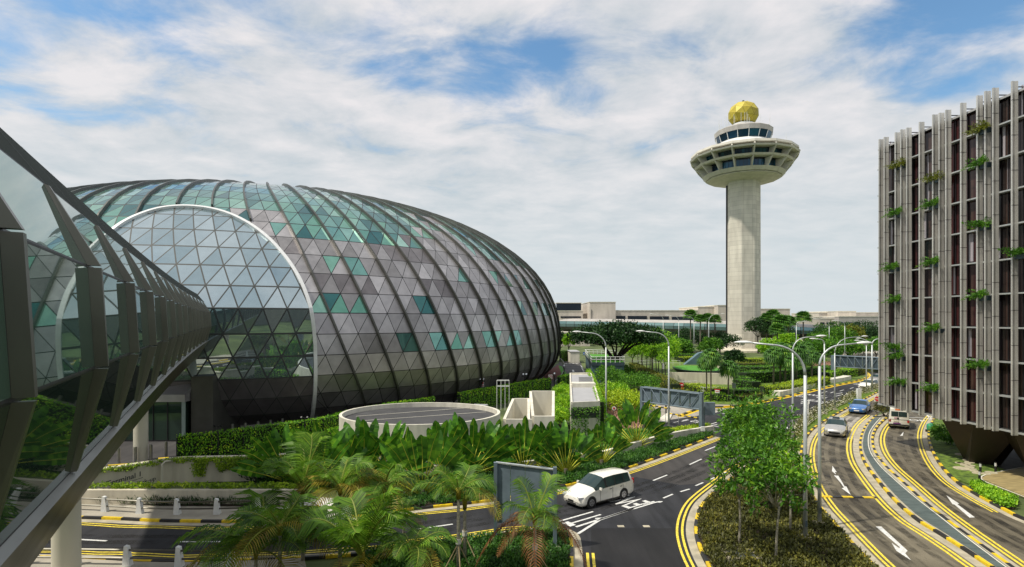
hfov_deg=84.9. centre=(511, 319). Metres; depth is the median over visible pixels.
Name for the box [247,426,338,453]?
vine fence
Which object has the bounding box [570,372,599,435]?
grey roof building
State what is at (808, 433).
kerb
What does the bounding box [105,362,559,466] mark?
forecourt
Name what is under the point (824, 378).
street lamp
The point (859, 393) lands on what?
utility cabinet
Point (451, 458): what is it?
traveller palm
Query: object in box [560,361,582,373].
side street
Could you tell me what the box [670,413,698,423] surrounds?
height bar
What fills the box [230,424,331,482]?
traveller palm
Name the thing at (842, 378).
planter wall
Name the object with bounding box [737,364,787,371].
hedge
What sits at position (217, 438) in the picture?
spotlight post
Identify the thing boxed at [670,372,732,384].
terrace wall
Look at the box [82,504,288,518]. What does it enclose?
verge pavement
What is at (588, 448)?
traveller palm
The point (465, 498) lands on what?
coconut palm
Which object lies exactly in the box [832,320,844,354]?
street lamp
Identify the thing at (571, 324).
covered walkway
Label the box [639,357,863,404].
terrace lawn
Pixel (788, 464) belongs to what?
island tree
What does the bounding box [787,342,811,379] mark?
fan palm
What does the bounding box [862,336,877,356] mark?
background tree
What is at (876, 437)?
gutter
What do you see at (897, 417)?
van
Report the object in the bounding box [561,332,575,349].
background tree
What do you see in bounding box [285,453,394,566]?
coconut palm
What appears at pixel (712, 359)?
fan palm
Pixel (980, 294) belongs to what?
planter box
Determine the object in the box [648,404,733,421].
side road
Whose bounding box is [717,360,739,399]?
fan palm
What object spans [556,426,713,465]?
roadside wall
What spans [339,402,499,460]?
oval ventilation building
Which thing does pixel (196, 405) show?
entrance pavilion
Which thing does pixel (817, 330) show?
background tree
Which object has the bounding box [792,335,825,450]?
street lamp
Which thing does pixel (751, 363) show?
hedge
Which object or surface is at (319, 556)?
kerb
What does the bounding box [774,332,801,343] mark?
background tree
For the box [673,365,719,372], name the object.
turf disc
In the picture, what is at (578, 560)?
gutter
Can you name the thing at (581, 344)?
terminal building
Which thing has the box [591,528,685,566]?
dark patch
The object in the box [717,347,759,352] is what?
tower plinth
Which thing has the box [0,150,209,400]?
window glass
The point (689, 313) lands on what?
fan palm
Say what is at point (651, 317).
window
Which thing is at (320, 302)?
glass dome
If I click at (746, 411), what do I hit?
island tree
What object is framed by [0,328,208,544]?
lower window glass
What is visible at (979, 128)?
planter box
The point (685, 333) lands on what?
background tree
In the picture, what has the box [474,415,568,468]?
traveller palm
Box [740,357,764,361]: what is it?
hedge
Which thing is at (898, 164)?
planter box
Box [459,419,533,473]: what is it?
traveller palm
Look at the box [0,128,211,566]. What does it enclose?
link bridge
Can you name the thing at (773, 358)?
fan palm
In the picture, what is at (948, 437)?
shrub
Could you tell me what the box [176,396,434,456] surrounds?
hedge
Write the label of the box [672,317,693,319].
window
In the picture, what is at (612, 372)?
shrub
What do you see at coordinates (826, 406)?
flowering plants
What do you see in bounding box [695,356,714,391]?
fan palm
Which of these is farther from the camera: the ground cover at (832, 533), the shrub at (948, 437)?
the shrub at (948, 437)
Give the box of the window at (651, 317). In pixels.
[650,316,668,319]
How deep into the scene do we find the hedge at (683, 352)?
170.97 m
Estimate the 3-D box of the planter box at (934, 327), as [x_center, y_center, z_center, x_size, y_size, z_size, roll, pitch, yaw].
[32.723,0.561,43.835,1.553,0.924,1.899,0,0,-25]
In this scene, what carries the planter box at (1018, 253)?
attached to the hotel
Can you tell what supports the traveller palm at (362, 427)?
on the planting bed at (435, 502)
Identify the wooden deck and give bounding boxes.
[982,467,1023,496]
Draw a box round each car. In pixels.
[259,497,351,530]
[858,379,877,388]
[868,374,877,379]
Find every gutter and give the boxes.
[39,528,582,566]
[82,437,718,525]
[681,372,870,416]
[686,465,744,566]
[802,393,884,566]
[853,415,986,566]
[874,419,1018,566]
[922,417,1023,522]
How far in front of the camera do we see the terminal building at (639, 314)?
262.00 m
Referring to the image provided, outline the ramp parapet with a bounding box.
[82,489,300,505]
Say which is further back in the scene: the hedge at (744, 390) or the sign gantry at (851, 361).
the sign gantry at (851, 361)
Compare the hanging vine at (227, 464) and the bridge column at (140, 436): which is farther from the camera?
the bridge column at (140, 436)
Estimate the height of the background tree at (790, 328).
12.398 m
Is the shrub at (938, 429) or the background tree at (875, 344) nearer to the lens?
the shrub at (938, 429)
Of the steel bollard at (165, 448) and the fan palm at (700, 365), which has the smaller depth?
the steel bollard at (165, 448)
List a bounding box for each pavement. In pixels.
[30,558,305,566]
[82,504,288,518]
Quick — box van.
[886,407,908,427]
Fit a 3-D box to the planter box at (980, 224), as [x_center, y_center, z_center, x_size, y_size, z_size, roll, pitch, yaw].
[32.929,-6.795,39.618,1.571,0.952,2.045,0,0,0]
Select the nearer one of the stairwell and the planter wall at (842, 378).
the stairwell
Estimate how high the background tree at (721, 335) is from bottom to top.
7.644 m
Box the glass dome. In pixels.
[68,179,560,427]
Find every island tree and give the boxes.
[704,432,775,542]
[714,403,766,443]
[717,388,799,480]
[718,420,782,513]
[737,441,820,555]
[742,412,801,496]
[769,447,813,532]
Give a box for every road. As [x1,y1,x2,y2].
[40,371,877,566]
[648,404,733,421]
[802,395,975,566]
[840,349,877,359]
[873,412,1023,566]
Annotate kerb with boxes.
[38,529,573,566]
[82,436,712,522]
[677,373,868,416]
[694,460,757,566]
[800,391,877,564]
[859,415,994,566]
[871,415,1014,566]
[927,419,1023,519]
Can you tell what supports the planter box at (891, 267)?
attached to the hotel
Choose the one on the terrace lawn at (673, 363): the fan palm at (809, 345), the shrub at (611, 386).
the fan palm at (809, 345)
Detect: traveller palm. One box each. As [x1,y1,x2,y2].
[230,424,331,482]
[254,419,371,487]
[294,431,379,476]
[323,417,406,467]
[343,420,433,473]
[363,430,470,494]
[402,420,498,475]
[429,412,518,473]
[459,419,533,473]
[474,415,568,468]
[519,421,588,467]
[531,420,604,473]
[580,421,633,464]
[600,398,674,445]
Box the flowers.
[785,386,877,449]
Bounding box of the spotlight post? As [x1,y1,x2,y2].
[213,425,221,454]
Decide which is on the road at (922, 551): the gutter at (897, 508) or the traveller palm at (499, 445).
the gutter at (897, 508)
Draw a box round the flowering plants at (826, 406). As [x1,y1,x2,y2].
[778,383,877,453]
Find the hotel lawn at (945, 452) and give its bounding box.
[930,419,1006,484]
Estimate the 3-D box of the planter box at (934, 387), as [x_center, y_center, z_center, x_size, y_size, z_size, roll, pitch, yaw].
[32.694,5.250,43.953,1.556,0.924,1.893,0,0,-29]
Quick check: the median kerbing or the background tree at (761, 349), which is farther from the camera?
the background tree at (761, 349)
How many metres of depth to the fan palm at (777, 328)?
156.08 m
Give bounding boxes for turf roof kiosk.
[585,349,624,382]
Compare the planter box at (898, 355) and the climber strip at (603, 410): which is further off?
the climber strip at (603, 410)
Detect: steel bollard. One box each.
[117,448,120,463]
[133,447,136,462]
[149,444,152,459]
[164,441,167,456]
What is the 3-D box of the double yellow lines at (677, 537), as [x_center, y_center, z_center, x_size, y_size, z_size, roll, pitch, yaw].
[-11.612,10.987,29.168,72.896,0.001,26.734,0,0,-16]
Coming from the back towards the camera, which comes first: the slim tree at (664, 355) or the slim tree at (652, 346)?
the slim tree at (652, 346)
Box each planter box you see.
[877,261,899,271]
[879,342,905,351]
[881,205,902,217]
[881,293,903,303]
[882,350,905,360]
[884,377,907,386]
[885,157,905,169]
[915,170,944,183]
[915,196,939,209]
[915,255,938,267]
[916,381,938,393]
[918,322,944,332]
[959,154,991,171]
[960,288,991,300]
[961,216,991,230]
[961,358,991,370]
[964,119,991,135]
[998,247,1023,259]
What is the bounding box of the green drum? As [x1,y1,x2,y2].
[925,423,934,431]
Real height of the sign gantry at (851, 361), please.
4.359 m
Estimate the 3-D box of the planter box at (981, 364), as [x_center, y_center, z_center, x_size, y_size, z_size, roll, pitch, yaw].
[32.940,3.110,39.807,1.565,0.924,1.877,0,0,-35]
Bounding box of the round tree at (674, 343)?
[622,329,681,368]
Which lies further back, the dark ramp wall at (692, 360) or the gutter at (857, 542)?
the dark ramp wall at (692, 360)
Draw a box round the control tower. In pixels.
[690,100,799,348]
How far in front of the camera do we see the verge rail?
64.88 m
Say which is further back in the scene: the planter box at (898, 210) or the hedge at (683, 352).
the hedge at (683, 352)
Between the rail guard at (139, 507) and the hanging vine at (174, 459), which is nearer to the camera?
the rail guard at (139, 507)
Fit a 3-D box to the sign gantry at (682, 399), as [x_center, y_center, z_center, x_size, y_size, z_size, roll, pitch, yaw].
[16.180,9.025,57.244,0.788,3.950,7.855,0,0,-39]
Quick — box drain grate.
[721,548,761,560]
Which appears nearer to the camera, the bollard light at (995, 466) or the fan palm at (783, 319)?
the bollard light at (995, 466)
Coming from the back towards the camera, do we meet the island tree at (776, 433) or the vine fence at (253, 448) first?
the vine fence at (253, 448)
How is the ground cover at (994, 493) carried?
on the planting bed at (1011, 508)
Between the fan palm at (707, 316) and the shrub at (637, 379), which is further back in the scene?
the fan palm at (707, 316)
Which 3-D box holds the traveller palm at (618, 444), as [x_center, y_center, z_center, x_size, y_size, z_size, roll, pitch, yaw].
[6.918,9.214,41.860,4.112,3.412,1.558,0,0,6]
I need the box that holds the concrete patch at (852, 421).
[815,416,866,438]
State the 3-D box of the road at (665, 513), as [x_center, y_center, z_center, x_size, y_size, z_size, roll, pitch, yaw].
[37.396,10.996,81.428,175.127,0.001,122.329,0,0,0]
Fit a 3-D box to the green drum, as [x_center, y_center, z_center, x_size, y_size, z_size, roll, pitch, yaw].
[41.132,10.565,55.000,0.900,0.870,0.900,0,0,0]
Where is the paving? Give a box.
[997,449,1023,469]
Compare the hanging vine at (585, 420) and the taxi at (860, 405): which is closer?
the hanging vine at (585, 420)
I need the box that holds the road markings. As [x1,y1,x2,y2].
[82,363,973,558]
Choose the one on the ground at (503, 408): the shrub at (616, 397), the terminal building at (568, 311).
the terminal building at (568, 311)
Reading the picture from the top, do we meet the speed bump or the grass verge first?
the grass verge
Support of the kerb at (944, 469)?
on the ground at (503, 408)
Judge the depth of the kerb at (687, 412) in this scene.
80.58 m
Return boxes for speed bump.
[822,495,877,498]
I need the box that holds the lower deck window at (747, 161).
[707,159,775,173]
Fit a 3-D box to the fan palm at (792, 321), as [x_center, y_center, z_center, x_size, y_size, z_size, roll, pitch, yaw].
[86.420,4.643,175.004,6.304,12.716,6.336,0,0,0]
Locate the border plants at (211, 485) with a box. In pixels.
[88,480,299,488]
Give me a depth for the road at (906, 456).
35.68 m
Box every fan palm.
[683,309,697,340]
[693,314,705,351]
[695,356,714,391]
[698,348,722,400]
[700,313,714,335]
[708,314,722,336]
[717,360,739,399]
[760,312,772,339]
[762,347,784,384]
[764,309,780,339]
[768,323,785,338]
[770,314,790,339]
[770,342,791,382]
[777,349,791,381]
[782,354,800,379]
[784,314,797,331]
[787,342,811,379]
[794,311,812,340]
[802,341,814,367]
[804,350,821,376]
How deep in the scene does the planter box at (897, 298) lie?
47.54 m
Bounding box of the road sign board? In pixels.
[493,461,559,548]
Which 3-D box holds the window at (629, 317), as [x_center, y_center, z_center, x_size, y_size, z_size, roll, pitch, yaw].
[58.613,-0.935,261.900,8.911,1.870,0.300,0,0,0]
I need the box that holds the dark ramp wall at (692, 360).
[684,352,701,364]
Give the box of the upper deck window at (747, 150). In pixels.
[706,148,781,160]
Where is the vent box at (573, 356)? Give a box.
[567,350,579,362]
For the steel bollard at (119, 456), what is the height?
1.260 m
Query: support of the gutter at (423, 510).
on the road at (665, 513)
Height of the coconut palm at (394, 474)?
4.882 m
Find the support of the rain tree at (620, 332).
on the ground at (503, 408)
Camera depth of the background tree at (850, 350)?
151.70 m
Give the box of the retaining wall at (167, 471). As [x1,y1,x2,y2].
[91,453,285,488]
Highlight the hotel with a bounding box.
[877,81,1023,464]
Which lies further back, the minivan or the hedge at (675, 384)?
the hedge at (675, 384)
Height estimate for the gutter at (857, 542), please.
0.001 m
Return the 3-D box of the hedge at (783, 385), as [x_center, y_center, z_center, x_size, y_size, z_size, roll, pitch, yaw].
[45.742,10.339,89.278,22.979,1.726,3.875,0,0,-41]
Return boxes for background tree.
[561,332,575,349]
[665,329,688,339]
[672,327,703,344]
[674,338,695,352]
[696,336,724,350]
[697,330,741,353]
[722,348,745,361]
[743,316,770,352]
[755,337,783,353]
[760,320,795,335]
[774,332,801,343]
[801,333,827,341]
[805,333,846,358]
[806,320,853,333]
[814,325,862,348]
[836,323,867,355]
[837,320,877,353]
[840,339,864,355]
[856,320,877,339]
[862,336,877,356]
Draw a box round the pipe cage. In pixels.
[497,380,508,386]
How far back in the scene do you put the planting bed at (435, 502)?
37.08 m
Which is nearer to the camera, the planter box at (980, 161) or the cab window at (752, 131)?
the planter box at (980, 161)
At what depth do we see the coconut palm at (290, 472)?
25.64 m
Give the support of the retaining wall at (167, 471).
on the ground at (503, 408)
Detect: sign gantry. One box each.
[640,386,703,426]
[831,355,877,369]
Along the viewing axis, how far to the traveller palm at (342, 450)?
36.23 m
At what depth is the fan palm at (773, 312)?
182.34 m
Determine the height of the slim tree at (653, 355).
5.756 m
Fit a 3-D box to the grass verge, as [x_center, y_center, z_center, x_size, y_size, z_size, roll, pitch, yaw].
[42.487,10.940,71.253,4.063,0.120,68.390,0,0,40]
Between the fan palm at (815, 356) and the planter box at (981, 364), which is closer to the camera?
the planter box at (981, 364)
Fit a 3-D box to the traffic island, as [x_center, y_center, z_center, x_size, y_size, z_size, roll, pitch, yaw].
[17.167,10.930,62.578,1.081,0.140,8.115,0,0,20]
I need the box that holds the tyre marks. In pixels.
[48,397,1011,543]
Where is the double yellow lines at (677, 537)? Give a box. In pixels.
[82,438,736,566]
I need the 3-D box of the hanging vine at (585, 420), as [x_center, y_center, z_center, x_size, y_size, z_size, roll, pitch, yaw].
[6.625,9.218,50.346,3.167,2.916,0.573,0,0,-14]
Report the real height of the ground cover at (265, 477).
1.067 m
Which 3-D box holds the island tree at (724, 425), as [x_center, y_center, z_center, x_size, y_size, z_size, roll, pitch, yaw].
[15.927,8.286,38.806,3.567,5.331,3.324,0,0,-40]
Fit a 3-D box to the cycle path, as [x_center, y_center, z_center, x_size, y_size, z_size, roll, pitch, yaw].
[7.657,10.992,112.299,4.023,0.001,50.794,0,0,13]
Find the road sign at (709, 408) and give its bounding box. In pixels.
[704,402,714,426]
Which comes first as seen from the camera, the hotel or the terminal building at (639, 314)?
the hotel
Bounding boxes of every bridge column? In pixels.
[51,497,81,566]
[133,412,147,461]
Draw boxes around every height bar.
[649,405,667,421]
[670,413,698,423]
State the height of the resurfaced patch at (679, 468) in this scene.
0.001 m
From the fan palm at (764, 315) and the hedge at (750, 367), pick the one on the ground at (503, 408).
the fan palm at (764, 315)
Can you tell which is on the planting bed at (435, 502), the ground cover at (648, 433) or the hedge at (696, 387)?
the ground cover at (648, 433)
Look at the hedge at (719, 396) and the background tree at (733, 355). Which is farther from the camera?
the background tree at (733, 355)
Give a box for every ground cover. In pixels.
[91,487,280,505]
[239,465,342,488]
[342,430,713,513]
[350,525,571,566]
[377,431,577,464]
[581,427,654,451]
[607,402,642,428]
[653,422,709,435]
[696,459,878,566]
[967,478,1019,507]
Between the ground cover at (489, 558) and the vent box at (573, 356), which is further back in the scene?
the vent box at (573, 356)
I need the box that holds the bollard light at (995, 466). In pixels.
[994,462,996,471]
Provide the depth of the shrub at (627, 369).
101.53 m
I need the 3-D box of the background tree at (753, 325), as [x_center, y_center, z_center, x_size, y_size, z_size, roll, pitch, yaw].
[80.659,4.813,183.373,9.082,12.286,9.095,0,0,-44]
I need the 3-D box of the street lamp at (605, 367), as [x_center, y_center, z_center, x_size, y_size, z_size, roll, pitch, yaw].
[7.451,6.014,53.103,3.475,9.972,0.550,0,0,0]
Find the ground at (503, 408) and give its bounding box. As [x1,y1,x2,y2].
[144,343,1023,566]
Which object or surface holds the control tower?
on the ground at (503, 408)
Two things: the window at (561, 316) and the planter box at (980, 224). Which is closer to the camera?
the planter box at (980, 224)
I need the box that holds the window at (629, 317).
[628,316,646,319]
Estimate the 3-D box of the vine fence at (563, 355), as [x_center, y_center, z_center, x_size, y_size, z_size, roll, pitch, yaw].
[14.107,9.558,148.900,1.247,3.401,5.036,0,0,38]
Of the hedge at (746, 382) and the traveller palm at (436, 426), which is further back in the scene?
the hedge at (746, 382)
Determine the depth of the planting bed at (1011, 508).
32.71 m
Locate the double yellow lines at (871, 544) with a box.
[810,395,1023,566]
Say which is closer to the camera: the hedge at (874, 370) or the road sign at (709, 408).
the road sign at (709, 408)
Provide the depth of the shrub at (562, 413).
56.62 m
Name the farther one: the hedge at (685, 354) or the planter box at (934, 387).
the hedge at (685, 354)
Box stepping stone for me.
[953,466,970,470]
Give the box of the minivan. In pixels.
[563,467,633,508]
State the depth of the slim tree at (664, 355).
98.00 m
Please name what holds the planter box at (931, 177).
attached to the hotel
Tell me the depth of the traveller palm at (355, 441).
37.41 m
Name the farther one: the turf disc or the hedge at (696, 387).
the turf disc
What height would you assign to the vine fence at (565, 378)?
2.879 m
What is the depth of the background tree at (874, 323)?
174.62 m
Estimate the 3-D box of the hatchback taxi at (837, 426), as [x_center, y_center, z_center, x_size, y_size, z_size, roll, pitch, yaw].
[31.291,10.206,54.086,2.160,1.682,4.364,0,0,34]
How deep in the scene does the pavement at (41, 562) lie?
25.06 m
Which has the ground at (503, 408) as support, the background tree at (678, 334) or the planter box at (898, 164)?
the background tree at (678, 334)
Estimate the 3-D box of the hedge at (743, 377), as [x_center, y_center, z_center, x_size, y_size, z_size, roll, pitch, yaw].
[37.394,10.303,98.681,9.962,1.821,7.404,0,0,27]
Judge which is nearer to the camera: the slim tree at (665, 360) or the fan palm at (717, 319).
the slim tree at (665, 360)
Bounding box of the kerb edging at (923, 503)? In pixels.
[868,418,1005,566]
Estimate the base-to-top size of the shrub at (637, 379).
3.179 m
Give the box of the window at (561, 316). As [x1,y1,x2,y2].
[561,316,580,317]
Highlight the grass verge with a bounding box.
[777,388,877,455]
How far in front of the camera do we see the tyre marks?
30.53 m
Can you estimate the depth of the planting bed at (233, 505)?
32.82 m
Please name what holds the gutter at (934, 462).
on the road at (906, 456)
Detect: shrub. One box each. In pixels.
[551,381,569,396]
[555,393,569,408]
[555,403,569,426]
[594,364,626,385]
[598,380,630,393]
[601,388,655,410]
[611,370,662,389]
[624,363,637,374]
[871,401,888,415]
[928,423,947,436]
[934,431,953,443]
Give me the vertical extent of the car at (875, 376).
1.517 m
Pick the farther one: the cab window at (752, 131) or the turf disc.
the cab window at (752, 131)
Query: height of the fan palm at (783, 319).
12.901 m
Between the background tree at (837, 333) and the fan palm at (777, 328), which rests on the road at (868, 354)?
the background tree at (837, 333)
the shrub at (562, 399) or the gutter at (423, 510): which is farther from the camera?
the shrub at (562, 399)
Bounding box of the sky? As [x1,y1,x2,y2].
[0,0,1023,314]
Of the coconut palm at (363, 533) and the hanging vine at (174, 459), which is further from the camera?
the hanging vine at (174, 459)
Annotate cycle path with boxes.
[542,365,560,380]
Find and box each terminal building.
[555,303,582,331]
[561,332,589,345]
[581,302,615,343]
[583,310,697,342]
[679,305,819,339]
[791,311,877,327]
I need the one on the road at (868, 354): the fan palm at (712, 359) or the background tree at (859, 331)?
the background tree at (859, 331)
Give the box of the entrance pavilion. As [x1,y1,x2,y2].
[125,376,240,440]
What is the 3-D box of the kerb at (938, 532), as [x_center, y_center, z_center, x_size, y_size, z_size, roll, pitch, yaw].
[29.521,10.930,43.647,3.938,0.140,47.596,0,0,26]
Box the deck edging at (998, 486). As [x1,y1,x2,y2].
[981,467,1023,496]
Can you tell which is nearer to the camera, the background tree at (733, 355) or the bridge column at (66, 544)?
the bridge column at (66, 544)
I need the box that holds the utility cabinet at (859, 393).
[856,388,861,398]
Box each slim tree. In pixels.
[643,344,656,369]
[649,348,661,370]
[650,347,666,371]
[655,347,670,373]
[656,348,673,374]
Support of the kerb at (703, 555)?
on the ground at (503, 408)
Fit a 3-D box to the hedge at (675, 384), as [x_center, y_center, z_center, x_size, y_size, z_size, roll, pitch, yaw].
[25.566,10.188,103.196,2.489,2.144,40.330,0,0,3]
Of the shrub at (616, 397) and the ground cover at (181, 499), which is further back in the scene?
the shrub at (616, 397)
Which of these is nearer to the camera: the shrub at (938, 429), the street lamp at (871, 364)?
the shrub at (938, 429)
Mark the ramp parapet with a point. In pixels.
(148, 493)
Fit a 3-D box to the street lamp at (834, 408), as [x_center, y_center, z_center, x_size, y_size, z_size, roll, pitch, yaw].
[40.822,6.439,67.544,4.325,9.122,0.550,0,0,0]
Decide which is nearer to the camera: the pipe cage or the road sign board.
the road sign board
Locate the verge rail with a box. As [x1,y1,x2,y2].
[802,398,851,429]
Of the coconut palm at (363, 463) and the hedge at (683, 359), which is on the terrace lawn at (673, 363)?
the hedge at (683, 359)
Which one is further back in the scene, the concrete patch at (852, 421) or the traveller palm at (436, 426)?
the concrete patch at (852, 421)
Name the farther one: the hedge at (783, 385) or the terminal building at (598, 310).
the terminal building at (598, 310)
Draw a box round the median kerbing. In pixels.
[861,412,1009,566]
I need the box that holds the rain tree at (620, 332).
[567,319,670,358]
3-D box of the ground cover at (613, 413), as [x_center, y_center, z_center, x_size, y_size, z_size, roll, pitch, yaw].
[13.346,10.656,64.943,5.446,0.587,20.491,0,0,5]
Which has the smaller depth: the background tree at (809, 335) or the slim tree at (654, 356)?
the slim tree at (654, 356)
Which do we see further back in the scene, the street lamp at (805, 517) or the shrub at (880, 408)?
the shrub at (880, 408)
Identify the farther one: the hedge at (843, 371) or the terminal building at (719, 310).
the terminal building at (719, 310)
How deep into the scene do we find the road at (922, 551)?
31.48 m
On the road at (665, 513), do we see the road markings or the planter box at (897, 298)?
the road markings
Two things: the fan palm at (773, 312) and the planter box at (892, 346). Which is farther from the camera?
the fan palm at (773, 312)
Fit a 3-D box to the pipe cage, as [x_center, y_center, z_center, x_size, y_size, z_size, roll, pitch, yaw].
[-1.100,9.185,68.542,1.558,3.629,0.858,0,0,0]
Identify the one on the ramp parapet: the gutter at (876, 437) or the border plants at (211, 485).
the border plants at (211, 485)
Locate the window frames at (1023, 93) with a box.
[893,93,1023,431]
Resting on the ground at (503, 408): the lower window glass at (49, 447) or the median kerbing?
the median kerbing
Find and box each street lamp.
[572,331,606,422]
[637,330,671,439]
[735,341,811,539]
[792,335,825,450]
[809,338,827,413]
[812,341,872,526]
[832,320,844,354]
[832,335,866,409]
[854,340,868,392]
[858,338,876,391]
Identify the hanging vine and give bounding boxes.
[101,456,195,472]
[189,454,296,476]
[569,406,600,434]
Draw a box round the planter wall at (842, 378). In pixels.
[773,375,850,395]
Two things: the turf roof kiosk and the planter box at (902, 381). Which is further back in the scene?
the turf roof kiosk
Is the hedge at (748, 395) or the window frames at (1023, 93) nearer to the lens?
the window frames at (1023, 93)
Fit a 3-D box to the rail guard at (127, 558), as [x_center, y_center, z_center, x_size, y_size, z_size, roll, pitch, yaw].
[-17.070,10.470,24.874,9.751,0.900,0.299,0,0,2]
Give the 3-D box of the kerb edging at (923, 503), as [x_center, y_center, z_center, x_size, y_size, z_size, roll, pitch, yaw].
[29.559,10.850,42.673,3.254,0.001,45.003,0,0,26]
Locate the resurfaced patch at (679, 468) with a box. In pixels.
[629,438,767,484]
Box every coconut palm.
[172,488,312,566]
[224,490,336,566]
[253,431,348,560]
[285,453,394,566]
[294,483,420,566]
[335,460,427,559]
[365,525,457,566]
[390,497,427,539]
[412,462,502,566]
[445,489,481,563]
[476,471,586,566]
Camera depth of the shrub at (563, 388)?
75.84 m
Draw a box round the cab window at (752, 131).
[715,128,771,143]
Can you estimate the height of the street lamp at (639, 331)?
10.072 m
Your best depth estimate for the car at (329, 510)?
29.03 m
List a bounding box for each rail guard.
[37,545,235,566]
[82,496,260,514]
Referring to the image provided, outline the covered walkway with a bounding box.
[560,319,868,338]
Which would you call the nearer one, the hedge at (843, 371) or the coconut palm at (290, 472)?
the coconut palm at (290, 472)
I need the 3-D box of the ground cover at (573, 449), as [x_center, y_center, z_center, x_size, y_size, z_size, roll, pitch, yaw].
[-2.706,10.410,45.022,20.401,1.081,11.056,0,0,-20]
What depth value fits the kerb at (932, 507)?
32.95 m
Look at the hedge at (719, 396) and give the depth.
75.75 m
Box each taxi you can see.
[823,416,848,436]
[849,399,870,413]
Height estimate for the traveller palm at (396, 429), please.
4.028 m
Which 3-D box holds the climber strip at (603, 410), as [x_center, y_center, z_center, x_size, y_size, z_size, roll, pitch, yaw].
[9.947,8.697,68.141,1.149,3.014,33.854,0,0,6]
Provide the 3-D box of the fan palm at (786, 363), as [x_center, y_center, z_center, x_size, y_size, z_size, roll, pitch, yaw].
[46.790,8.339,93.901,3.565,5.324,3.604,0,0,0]
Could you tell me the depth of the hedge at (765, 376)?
99.83 m
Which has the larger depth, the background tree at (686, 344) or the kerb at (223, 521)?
the background tree at (686, 344)
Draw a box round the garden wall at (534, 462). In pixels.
[406,460,540,475]
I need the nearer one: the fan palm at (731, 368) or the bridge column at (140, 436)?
the bridge column at (140, 436)
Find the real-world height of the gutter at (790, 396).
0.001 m
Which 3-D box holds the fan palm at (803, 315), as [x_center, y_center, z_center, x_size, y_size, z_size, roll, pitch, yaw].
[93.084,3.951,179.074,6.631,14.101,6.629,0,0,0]
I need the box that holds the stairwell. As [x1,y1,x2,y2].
[503,391,554,430]
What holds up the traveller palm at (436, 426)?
on the planting bed at (435, 502)
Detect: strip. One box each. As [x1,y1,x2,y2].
[586,369,606,424]
[863,418,1006,566]
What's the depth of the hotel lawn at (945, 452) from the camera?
43.45 m
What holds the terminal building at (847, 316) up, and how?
on the ground at (503, 408)
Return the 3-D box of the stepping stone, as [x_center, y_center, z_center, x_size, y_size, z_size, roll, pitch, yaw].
[33.000,10.905,41.067,1.100,0.090,1.072,0,0,0]
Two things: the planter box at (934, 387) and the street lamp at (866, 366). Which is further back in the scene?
the street lamp at (866, 366)
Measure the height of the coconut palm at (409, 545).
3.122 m
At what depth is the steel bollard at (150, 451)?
43.68 m
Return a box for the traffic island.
[660,412,671,422]
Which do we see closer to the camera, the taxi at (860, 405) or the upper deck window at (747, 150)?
the taxi at (860, 405)
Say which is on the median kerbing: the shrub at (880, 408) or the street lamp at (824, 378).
the shrub at (880, 408)
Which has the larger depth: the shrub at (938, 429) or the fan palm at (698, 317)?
the fan palm at (698, 317)
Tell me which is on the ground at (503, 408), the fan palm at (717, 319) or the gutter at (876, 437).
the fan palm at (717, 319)
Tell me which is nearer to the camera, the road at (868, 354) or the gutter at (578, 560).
the gutter at (578, 560)
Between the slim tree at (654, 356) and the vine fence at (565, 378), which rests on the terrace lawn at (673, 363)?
the slim tree at (654, 356)
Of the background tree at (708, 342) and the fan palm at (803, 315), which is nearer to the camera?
the background tree at (708, 342)
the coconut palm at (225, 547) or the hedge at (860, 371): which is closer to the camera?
the coconut palm at (225, 547)
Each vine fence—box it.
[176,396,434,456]
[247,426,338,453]
[457,377,551,405]
[556,373,569,384]
[558,350,567,361]
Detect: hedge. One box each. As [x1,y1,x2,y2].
[629,362,682,389]
[646,348,694,356]
[674,353,694,359]
[677,356,691,361]
[683,382,726,394]
[704,390,727,401]
[723,361,771,365]
[725,386,760,397]
[732,378,761,389]
[732,391,764,401]
[735,375,752,379]
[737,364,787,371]
[738,364,837,382]
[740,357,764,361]
[759,376,831,394]
[821,368,857,377]
[822,361,877,372]
[849,365,865,375]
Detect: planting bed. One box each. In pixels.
[126,504,279,506]
[343,434,712,509]
[601,384,647,430]
[970,485,1015,509]
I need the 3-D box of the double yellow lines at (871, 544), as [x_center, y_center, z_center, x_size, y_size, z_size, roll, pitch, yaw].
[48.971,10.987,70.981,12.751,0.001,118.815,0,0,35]
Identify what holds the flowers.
on the grass verge

